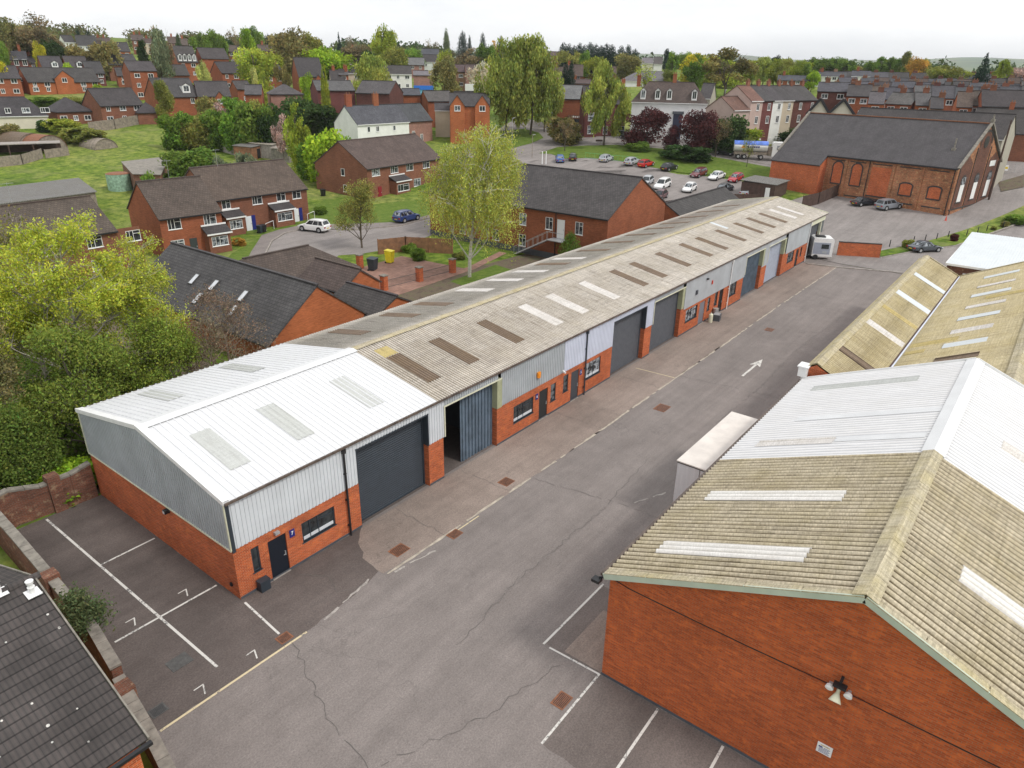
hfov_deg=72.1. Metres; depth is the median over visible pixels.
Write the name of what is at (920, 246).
car
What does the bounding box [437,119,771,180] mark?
road
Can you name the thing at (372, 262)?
wheelie bin
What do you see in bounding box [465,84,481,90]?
box van
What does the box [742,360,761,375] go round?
direction arrow
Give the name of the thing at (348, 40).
tree
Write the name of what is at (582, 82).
house
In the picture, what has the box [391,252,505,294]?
footpath
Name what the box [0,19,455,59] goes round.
woodland
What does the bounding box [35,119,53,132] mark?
tree
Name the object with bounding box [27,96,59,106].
tree
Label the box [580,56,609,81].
tree
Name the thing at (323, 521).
window
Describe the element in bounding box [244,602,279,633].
painted line
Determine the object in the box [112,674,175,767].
brick wall
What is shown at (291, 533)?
unit sign
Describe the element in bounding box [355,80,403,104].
house
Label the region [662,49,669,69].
tree
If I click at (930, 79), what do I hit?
house
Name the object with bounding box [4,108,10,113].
window
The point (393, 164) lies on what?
brick house
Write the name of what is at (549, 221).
window
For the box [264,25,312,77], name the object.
tree
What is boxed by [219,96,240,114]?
tree
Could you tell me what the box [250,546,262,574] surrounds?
window
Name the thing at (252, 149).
garden shed
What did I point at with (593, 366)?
window
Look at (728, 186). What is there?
car
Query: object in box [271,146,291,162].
garden shed
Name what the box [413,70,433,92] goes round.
shop
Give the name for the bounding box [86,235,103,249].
window
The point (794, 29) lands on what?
sky
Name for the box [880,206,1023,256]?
verge
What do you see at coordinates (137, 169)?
ruined barn
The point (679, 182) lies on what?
car park
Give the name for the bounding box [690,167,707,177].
car
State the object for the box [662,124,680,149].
tree
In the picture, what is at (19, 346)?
tree
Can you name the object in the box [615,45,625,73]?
tree
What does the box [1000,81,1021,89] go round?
house
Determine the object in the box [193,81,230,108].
house
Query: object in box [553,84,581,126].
house
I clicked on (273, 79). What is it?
house
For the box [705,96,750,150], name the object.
house
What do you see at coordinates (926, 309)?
warehouse
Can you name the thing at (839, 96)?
window
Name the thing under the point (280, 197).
window
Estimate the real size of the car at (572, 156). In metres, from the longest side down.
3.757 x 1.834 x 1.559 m
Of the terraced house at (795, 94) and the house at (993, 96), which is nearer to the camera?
the house at (993, 96)
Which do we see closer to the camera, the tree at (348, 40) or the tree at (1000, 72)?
the tree at (1000, 72)
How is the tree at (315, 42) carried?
on the ground at (90, 167)
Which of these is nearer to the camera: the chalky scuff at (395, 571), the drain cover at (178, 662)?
the drain cover at (178, 662)
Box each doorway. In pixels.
[257,148,260,157]
[672,114,682,139]
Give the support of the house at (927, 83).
on the ground at (90, 167)
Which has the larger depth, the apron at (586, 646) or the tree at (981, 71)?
the tree at (981, 71)
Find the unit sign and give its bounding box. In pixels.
[289,528,294,537]
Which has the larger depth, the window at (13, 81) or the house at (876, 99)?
the window at (13, 81)
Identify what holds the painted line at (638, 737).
on the parking bays at (599, 720)
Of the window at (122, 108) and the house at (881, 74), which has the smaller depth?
the window at (122, 108)
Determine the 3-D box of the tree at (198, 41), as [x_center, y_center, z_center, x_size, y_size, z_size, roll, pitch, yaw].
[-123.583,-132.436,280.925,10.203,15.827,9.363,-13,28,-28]
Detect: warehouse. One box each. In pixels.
[601,357,1023,767]
[807,255,1023,384]
[945,232,1023,274]
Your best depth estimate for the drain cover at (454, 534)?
36.06 m
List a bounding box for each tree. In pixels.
[0,16,33,55]
[0,23,15,61]
[0,40,10,64]
[0,61,8,72]
[0,123,20,133]
[0,205,83,380]
[0,207,162,403]
[0,293,38,365]
[0,317,29,408]
[0,398,73,486]
[3,314,138,442]
[13,24,58,63]
[18,9,51,30]
[27,27,65,48]
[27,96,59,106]
[31,40,46,66]
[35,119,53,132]
[39,38,66,60]
[39,118,83,134]
[58,96,82,104]
[58,127,111,143]
[62,62,71,66]
[64,43,94,60]
[74,229,200,383]
[87,39,123,80]
[89,302,209,398]
[92,84,101,87]
[136,38,150,60]
[140,170,157,179]
[145,25,176,76]
[153,78,175,115]
[154,110,193,150]
[157,146,214,177]
[174,115,211,149]
[175,33,180,45]
[176,305,264,375]
[181,283,277,365]
[187,31,212,51]
[194,95,219,118]
[195,59,211,80]
[198,108,228,151]
[206,28,230,60]
[212,155,230,164]
[213,102,229,112]
[218,107,248,152]
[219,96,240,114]
[224,38,234,56]
[226,27,239,44]
[230,100,275,143]
[232,45,277,87]
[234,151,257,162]
[239,27,257,49]
[248,25,264,48]
[249,46,283,67]
[249,98,260,109]
[250,65,258,83]
[254,103,288,143]
[257,71,272,106]
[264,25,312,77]
[270,114,287,160]
[273,61,292,85]
[279,95,338,137]
[281,101,310,172]
[294,142,313,179]
[298,45,356,79]
[298,72,312,106]
[299,31,323,56]
[301,127,345,184]
[320,64,330,134]
[328,176,380,247]
[336,33,341,60]
[340,43,371,66]
[344,35,355,46]
[351,52,388,104]
[359,50,375,59]
[368,23,397,56]
[369,65,392,80]
[378,46,410,64]
[404,47,426,64]
[417,121,528,276]
[425,41,438,48]
[427,54,462,91]
[436,48,451,64]
[443,28,449,51]
[451,47,483,63]
[456,30,466,55]
[465,61,489,91]
[467,35,471,54]
[473,34,542,134]
[475,42,499,63]
[480,33,486,57]
[503,32,565,134]
[531,74,564,131]
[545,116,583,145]
[554,42,568,66]
[554,116,576,150]
[555,50,579,64]
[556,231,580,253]
[560,63,569,83]
[566,43,573,56]
[566,60,575,84]
[573,43,583,55]
[578,49,589,77]
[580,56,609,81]
[580,58,631,145]
[585,42,593,57]
[590,44,602,61]
[597,45,606,57]
[603,44,610,63]
[606,44,617,65]
[614,52,643,80]
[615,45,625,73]
[621,106,670,144]
[623,44,632,60]
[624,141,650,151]
[631,48,640,60]
[633,62,655,86]
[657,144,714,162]
[661,68,675,80]
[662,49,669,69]
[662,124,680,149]
[665,51,680,72]
[676,109,720,149]
[677,52,714,84]
[679,51,691,70]
[682,54,707,89]
[695,56,745,87]
[701,46,760,95]
[707,113,749,153]
[710,116,732,156]
[739,59,760,84]
[742,136,755,166]
[744,127,764,140]
[751,56,775,84]
[761,58,783,84]
[771,57,796,83]
[775,128,794,141]
[784,59,807,74]
[800,63,812,75]
[804,70,821,91]
[810,56,832,70]
[824,56,841,70]
[835,57,856,70]
[862,60,876,71]
[870,56,887,71]
[878,56,896,71]
[888,58,905,71]
[897,50,911,71]
[904,55,930,77]
[918,58,932,72]
[925,65,968,78]
[961,70,974,78]
[969,53,990,84]
[991,59,1013,77]
[1011,67,1023,76]
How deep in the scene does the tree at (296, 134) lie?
133.47 m
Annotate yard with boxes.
[19,257,901,767]
[791,187,1023,273]
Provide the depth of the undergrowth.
47.99 m
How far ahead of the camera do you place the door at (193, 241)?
87.24 m
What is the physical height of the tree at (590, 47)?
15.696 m
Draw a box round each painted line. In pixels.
[46,519,217,666]
[100,538,154,564]
[114,585,216,642]
[160,632,306,730]
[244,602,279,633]
[541,673,599,743]
[543,584,603,644]
[549,647,599,673]
[616,708,658,767]
[709,746,723,767]
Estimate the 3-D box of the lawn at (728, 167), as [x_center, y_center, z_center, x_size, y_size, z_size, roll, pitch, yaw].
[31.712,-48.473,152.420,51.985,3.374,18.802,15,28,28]
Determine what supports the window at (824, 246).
in the caravan
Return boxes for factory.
[620,71,679,86]
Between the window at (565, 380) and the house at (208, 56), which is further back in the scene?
the house at (208, 56)
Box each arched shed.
[0,131,35,141]
[23,134,66,147]
[79,137,117,149]
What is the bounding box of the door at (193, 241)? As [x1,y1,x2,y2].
[189,238,197,248]
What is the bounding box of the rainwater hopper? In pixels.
[797,362,811,379]
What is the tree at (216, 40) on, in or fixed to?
on the ground at (90, 167)
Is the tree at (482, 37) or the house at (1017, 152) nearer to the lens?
the house at (1017, 152)
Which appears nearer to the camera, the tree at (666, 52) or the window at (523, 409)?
the window at (523, 409)
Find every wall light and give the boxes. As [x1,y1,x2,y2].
[162,508,169,514]
[825,681,833,690]
[843,690,851,699]
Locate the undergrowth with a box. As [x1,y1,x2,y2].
[0,331,187,489]
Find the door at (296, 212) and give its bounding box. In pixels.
[294,209,299,221]
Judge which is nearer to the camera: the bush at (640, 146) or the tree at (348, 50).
the bush at (640, 146)
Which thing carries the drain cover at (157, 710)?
on the parking bays at (224, 629)
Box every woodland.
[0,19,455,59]
[331,37,1023,72]
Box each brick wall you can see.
[0,461,97,526]
[0,511,122,684]
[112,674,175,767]
[836,241,881,257]
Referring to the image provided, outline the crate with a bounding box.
[713,312,721,321]
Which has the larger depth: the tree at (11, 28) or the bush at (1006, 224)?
the tree at (11, 28)
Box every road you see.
[267,218,430,256]
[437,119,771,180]
[993,161,1023,189]
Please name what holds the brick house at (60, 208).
on the ground at (90, 167)
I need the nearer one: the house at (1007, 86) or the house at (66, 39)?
the house at (1007, 86)
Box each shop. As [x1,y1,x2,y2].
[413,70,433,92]
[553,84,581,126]
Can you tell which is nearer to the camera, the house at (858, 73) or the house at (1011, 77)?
the house at (1011, 77)
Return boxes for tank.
[105,171,132,191]
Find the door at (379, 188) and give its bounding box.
[378,186,381,196]
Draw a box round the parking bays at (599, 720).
[543,586,763,767]
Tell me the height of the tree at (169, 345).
8.403 m
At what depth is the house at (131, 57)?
244.69 m
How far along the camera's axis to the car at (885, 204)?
117.98 m
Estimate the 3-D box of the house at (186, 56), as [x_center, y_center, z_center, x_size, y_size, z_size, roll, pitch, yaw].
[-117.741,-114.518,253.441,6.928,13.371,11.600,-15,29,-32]
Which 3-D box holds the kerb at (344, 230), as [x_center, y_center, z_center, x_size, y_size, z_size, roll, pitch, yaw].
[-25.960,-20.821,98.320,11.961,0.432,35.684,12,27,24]
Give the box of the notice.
[816,741,832,757]
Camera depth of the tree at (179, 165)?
117.80 m
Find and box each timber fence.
[0,148,42,166]
[44,146,69,157]
[88,114,160,130]
[221,146,233,154]
[377,236,452,254]
[666,194,759,201]
[802,185,838,205]
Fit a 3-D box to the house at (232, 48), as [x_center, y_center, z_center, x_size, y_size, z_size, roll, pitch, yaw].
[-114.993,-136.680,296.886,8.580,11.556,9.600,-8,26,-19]
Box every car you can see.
[297,218,330,232]
[392,209,419,222]
[555,154,563,162]
[569,153,577,160]
[599,154,613,162]
[624,157,639,165]
[637,159,654,167]
[643,175,654,184]
[653,177,671,188]
[656,189,667,197]
[660,162,677,171]
[682,181,696,192]
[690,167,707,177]
[708,170,725,180]
[714,148,734,155]
[717,183,734,190]
[727,172,743,182]
[850,196,876,206]
[874,198,902,210]
[906,240,942,252]
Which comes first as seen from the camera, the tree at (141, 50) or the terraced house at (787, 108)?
the terraced house at (787, 108)
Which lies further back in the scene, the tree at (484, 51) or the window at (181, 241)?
the tree at (484, 51)
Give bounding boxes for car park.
[532,158,741,200]
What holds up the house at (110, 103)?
on the ground at (90, 167)
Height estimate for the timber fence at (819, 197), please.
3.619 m
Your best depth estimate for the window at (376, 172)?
120.98 m
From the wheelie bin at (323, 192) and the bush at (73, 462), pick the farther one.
the wheelie bin at (323, 192)
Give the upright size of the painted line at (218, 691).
0.001 m
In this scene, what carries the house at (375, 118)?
on the ground at (90, 167)
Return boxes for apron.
[358,263,835,572]
[564,610,606,671]
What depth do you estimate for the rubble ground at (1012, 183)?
129.55 m
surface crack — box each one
[292,643,367,767]
[300,574,363,590]
[381,665,559,765]
[456,462,645,644]
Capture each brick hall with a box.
[142,241,367,356]
[769,111,1002,215]
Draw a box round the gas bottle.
[708,312,712,322]
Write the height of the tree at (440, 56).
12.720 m
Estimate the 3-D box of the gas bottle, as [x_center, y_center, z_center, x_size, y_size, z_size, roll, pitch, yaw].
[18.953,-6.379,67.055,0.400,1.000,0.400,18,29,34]
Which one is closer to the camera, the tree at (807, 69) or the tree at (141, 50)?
the tree at (141, 50)
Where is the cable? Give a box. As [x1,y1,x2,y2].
[616,581,999,767]
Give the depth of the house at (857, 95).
169.42 m
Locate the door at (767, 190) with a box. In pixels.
[764,188,769,196]
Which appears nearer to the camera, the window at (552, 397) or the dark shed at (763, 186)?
the window at (552, 397)
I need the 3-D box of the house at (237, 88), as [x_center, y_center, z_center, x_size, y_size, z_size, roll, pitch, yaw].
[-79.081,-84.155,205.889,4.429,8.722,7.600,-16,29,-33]
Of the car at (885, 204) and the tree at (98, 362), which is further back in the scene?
the car at (885, 204)
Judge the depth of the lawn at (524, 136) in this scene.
176.73 m
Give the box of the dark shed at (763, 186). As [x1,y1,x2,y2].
[740,175,789,197]
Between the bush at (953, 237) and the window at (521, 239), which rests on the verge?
the bush at (953, 237)
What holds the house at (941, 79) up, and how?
on the ground at (90, 167)
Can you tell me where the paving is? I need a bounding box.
[361,256,462,291]
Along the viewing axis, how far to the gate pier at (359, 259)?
82.52 m
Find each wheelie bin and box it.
[256,225,262,232]
[320,189,325,195]
[366,256,377,270]
[384,249,394,262]
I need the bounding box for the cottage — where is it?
[396,103,432,141]
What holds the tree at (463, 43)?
on the ground at (90, 167)
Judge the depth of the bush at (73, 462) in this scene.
38.33 m
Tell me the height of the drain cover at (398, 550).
0.016 m
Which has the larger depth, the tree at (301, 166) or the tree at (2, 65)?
the tree at (2, 65)
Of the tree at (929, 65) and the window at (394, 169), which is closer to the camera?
the window at (394, 169)
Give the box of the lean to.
[334,281,411,316]
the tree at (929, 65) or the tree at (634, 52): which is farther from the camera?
the tree at (634, 52)
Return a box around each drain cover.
[147,702,168,718]
[165,651,193,672]
[275,631,293,644]
[388,543,410,556]
[446,529,462,539]
[497,477,514,486]
[550,690,572,709]
[653,403,670,411]
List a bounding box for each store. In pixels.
[642,57,653,70]
[653,57,662,70]
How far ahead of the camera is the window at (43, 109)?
161.45 m
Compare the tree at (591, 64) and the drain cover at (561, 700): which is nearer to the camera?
the drain cover at (561, 700)
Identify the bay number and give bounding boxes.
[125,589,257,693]
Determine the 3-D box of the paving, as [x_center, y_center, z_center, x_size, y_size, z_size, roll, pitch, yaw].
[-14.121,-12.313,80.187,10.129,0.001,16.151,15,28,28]
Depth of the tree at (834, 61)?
324.49 m
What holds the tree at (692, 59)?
on the ground at (90, 167)
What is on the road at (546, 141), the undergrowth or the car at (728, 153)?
the car at (728, 153)
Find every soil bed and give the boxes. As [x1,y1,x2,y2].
[1,309,211,527]
[398,254,546,300]
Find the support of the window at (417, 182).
in the brick house at (393, 164)
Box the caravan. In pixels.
[808,234,834,259]
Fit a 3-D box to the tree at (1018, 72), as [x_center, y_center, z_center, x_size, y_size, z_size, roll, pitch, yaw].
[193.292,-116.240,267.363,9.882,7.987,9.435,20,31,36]
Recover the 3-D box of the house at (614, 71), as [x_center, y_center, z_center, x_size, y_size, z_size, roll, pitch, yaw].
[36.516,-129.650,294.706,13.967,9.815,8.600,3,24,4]
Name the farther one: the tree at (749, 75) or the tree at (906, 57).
the tree at (906, 57)
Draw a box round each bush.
[0,383,90,437]
[30,453,97,506]
[53,581,119,642]
[232,237,246,245]
[314,205,327,214]
[400,242,416,253]
[410,247,425,261]
[452,251,465,259]
[901,239,914,247]
[950,233,959,241]
[1000,221,1010,226]
[1002,214,1023,224]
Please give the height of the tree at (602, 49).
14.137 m
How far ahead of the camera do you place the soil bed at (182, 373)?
55.43 m
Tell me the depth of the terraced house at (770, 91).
164.20 m
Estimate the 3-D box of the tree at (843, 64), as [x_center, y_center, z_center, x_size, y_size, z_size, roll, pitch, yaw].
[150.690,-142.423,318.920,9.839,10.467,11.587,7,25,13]
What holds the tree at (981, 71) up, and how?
on the ground at (90, 167)
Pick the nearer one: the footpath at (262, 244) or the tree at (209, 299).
the tree at (209, 299)
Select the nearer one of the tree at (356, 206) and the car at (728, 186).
the tree at (356, 206)
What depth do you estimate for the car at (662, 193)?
124.10 m
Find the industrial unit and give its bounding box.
[75,196,828,599]
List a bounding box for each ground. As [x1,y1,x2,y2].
[0,37,1023,767]
[999,175,1023,190]
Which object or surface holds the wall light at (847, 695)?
attached to the warehouse at (797, 522)
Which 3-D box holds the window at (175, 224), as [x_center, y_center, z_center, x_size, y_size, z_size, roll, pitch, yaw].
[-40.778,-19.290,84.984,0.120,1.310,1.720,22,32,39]
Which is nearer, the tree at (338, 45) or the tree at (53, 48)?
the tree at (53, 48)
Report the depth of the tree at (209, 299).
50.21 m
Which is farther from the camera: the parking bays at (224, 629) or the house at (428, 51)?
the house at (428, 51)
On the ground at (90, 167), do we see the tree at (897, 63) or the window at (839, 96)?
the tree at (897, 63)
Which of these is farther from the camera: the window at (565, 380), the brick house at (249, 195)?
the brick house at (249, 195)
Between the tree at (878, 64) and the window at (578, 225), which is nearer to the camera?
the window at (578, 225)
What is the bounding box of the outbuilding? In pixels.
[664,186,738,220]
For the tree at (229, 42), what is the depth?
308.00 m
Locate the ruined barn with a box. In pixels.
[121,157,168,187]
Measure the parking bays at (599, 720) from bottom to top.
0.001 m
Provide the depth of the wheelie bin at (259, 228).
98.85 m
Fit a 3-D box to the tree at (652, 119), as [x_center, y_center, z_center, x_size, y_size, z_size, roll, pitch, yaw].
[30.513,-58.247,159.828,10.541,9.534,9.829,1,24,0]
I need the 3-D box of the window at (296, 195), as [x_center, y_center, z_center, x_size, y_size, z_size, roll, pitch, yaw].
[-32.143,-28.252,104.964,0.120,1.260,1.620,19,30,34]
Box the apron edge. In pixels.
[387,267,836,573]
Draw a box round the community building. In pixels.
[428,157,666,257]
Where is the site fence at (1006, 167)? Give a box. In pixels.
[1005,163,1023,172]
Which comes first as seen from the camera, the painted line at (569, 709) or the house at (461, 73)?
the painted line at (569, 709)
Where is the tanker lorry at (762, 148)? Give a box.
[733,140,782,159]
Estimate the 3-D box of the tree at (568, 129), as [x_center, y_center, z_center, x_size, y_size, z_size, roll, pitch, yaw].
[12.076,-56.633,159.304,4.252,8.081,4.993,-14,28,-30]
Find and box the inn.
[630,72,708,139]
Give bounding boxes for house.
[0,65,23,95]
[0,96,50,128]
[0,183,145,288]
[0,564,152,767]
[6,43,28,69]
[17,70,25,92]
[18,67,100,94]
[26,50,36,66]
[37,55,63,66]
[47,97,93,123]
[59,35,75,47]
[62,55,86,66]
[75,35,96,50]
[81,87,142,120]
[82,61,106,85]
[96,34,110,44]
[108,54,136,80]
[114,67,124,86]
[116,42,130,53]
[121,60,157,99]
[126,160,232,255]
[130,31,144,53]
[135,102,159,124]
[144,35,152,54]
[144,77,197,116]
[166,34,177,46]
[172,45,199,82]
[172,64,189,78]
[180,35,187,45]
[184,151,308,236]
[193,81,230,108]
[195,47,228,80]
[210,61,244,89]
[227,45,246,60]
[229,80,248,101]
[244,84,264,106]
[257,41,273,53]
[265,64,281,88]
[266,84,303,118]
[291,57,324,98]
[310,80,355,134]
[313,133,439,197]
[329,64,347,79]
[333,92,409,138]
[338,64,348,79]
[339,67,361,84]
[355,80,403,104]
[384,65,411,88]
[402,88,420,103]
[407,57,424,77]
[419,48,438,53]
[421,90,449,126]
[422,54,437,69]
[434,102,449,136]
[449,92,489,143]
[454,64,464,90]
[464,64,484,83]
[545,48,560,66]
[552,62,563,79]
[564,60,583,78]
[571,76,590,84]
[579,77,625,136]
[583,66,615,82]
[701,83,715,105]
[705,96,750,150]
[724,78,763,129]
[750,79,774,140]
[760,79,783,143]
[770,79,794,141]
[777,70,810,89]
[781,79,806,130]
[793,79,817,117]
[805,96,829,113]
[816,67,846,86]
[816,76,850,110]
[829,97,855,114]
[833,69,851,76]
[837,74,857,81]
[846,78,872,113]
[850,77,871,83]
[851,66,870,79]
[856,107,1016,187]
[861,74,878,82]
[868,81,882,90]
[868,85,886,107]
[872,69,887,77]
[872,78,891,86]
[874,74,889,81]
[883,82,899,107]
[884,86,914,108]
[888,70,908,80]
[890,75,908,82]
[891,77,915,87]
[896,83,913,91]
[908,70,927,80]
[909,75,928,81]
[913,80,931,95]
[913,86,930,109]
[914,78,931,84]
[923,75,936,83]
[928,90,946,109]
[932,81,956,110]
[937,75,956,83]
[944,77,968,85]
[952,85,973,111]
[954,82,980,99]
[957,76,972,82]
[970,78,992,86]
[971,84,988,111]
[976,100,1023,161]
[978,83,1023,108]
[989,75,1007,83]
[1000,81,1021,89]
[1008,74,1020,83]
[1009,80,1020,85]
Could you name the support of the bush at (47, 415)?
on the soil bed at (182, 373)
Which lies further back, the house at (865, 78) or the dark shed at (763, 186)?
the house at (865, 78)
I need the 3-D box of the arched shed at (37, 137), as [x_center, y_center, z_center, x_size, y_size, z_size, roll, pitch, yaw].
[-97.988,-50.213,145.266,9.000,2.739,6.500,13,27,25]
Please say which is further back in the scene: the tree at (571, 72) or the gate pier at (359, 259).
the tree at (571, 72)
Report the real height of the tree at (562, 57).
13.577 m
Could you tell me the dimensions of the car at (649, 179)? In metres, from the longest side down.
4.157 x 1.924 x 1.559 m
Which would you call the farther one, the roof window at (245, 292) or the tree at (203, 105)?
the tree at (203, 105)
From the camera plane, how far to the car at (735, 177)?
136.07 m
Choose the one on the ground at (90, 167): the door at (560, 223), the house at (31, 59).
the house at (31, 59)
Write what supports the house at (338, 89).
on the ground at (90, 167)
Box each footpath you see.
[249,215,429,255]
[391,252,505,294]
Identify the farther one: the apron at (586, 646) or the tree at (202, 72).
the tree at (202, 72)
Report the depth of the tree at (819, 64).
322.87 m
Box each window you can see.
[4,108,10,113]
[10,79,17,83]
[21,108,30,112]
[22,59,27,65]
[33,87,39,91]
[40,107,50,112]
[84,115,91,119]
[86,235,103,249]
[119,106,126,110]
[125,230,140,242]
[167,219,182,230]
[171,239,184,244]
[187,273,199,284]
[191,292,203,303]
[203,214,216,224]
[207,279,219,290]
[221,200,231,209]
[236,289,249,301]
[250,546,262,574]
[252,196,262,204]
[276,193,286,201]
[292,191,300,199]
[301,506,336,543]
[372,169,380,176]
[391,166,398,173]
[406,164,412,171]
[414,178,420,186]
[423,161,429,168]
[493,229,498,240]
[513,397,533,424]
[519,213,525,225]
[519,234,525,246]
[545,217,552,230]
[550,382,555,402]
[562,374,567,393]
[575,222,582,235]
[586,357,599,379]
[587,126,592,133]
[588,113,593,120]
[684,305,696,323]
[714,292,717,305]
[729,281,736,296]
[786,250,793,263]
[821,244,828,248]
[837,94,843,98]
[848,98,855,103]
[860,99,866,103]
[945,100,952,104]
[956,177,965,201]
[969,175,979,198]
[982,172,991,195]
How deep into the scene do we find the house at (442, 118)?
174.02 m
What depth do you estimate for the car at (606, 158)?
149.07 m
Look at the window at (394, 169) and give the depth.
124.73 m
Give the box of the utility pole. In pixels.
[988,120,1011,199]
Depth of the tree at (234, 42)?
317.19 m
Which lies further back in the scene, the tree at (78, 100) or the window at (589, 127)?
the tree at (78, 100)
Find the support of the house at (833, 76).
on the ground at (90, 167)
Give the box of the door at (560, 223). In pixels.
[557,219,564,238]
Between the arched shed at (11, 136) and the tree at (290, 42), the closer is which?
the arched shed at (11, 136)
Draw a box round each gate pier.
[355,253,363,267]
[379,274,387,290]
[414,266,423,281]
[448,258,456,272]
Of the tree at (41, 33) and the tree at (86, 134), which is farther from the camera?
the tree at (41, 33)
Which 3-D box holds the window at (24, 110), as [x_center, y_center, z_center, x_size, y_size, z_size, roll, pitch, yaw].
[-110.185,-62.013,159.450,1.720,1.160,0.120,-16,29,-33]
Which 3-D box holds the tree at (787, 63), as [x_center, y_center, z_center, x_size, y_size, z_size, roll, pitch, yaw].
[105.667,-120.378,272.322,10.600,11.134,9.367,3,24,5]
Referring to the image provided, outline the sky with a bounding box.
[0,0,1023,59]
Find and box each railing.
[389,273,416,286]
[423,265,449,277]
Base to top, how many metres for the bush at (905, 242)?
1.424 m
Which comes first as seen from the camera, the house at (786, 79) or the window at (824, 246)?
the window at (824, 246)
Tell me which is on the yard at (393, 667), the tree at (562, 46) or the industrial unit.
the industrial unit
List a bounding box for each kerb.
[265,217,429,252]
[515,143,768,164]
[806,263,903,272]
[880,224,1017,257]
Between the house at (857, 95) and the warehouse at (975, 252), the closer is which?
the warehouse at (975, 252)
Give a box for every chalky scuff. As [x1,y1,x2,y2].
[323,579,368,619]
[394,550,434,572]
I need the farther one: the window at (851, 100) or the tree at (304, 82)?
the tree at (304, 82)
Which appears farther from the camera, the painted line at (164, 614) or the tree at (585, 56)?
the tree at (585, 56)
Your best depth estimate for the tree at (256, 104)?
165.44 m
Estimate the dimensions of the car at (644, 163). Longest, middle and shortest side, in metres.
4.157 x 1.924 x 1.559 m
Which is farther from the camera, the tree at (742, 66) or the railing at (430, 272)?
the tree at (742, 66)
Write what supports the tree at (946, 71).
on the ground at (90, 167)
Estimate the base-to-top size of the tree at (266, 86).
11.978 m
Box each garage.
[239,244,360,276]
[298,256,381,293]
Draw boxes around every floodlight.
[591,575,603,584]
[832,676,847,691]
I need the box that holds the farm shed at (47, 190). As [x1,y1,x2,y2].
[0,178,97,204]
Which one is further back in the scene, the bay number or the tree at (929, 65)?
the tree at (929, 65)
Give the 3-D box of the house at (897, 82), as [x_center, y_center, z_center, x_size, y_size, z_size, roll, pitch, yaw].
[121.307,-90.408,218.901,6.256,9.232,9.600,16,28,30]
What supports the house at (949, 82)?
on the ground at (90, 167)
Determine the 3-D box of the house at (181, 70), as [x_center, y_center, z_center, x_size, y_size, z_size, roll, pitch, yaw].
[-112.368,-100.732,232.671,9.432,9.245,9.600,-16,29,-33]
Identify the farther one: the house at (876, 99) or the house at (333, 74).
the house at (333, 74)
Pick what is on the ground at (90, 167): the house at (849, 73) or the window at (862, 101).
the house at (849, 73)
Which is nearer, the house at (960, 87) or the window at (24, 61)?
the house at (960, 87)
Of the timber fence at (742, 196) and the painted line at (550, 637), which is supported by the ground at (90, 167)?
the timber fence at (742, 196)
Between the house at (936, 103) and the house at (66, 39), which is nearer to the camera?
the house at (936, 103)
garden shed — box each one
[232,143,260,159]
[248,141,276,158]
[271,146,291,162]
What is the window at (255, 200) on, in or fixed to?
in the brick house at (249, 195)
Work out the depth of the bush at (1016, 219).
108.60 m
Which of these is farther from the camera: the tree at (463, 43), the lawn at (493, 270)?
the tree at (463, 43)
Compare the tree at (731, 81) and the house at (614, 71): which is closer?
the tree at (731, 81)
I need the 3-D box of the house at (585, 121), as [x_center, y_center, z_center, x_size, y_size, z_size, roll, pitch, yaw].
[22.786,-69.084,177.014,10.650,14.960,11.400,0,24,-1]
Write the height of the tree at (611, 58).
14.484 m
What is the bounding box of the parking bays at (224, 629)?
[17,495,303,730]
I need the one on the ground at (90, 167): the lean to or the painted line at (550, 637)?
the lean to
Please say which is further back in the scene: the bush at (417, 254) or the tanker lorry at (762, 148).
the tanker lorry at (762, 148)
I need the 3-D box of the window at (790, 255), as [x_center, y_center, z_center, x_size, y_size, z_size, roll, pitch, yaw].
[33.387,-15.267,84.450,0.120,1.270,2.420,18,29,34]
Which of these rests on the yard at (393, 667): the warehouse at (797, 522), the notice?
the warehouse at (797, 522)
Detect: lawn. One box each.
[229,236,260,259]
[309,198,429,223]
[451,265,510,284]
[489,129,542,150]
[541,145,770,178]
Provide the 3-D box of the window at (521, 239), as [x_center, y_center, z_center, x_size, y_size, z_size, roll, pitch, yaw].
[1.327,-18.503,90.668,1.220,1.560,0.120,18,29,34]
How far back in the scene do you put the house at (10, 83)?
199.38 m
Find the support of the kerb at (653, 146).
on the ground at (90, 167)
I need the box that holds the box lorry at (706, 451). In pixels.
[673,412,757,500]
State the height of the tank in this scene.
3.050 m
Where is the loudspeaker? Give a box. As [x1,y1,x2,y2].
[828,689,840,704]
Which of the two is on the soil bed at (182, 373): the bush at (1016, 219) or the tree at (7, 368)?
the tree at (7, 368)
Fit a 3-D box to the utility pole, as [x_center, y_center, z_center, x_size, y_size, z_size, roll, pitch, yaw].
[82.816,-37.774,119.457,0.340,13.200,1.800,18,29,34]
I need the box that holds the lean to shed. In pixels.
[0,140,60,155]
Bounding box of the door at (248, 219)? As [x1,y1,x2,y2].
[245,216,252,230]
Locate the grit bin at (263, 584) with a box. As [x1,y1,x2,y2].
[256,575,270,592]

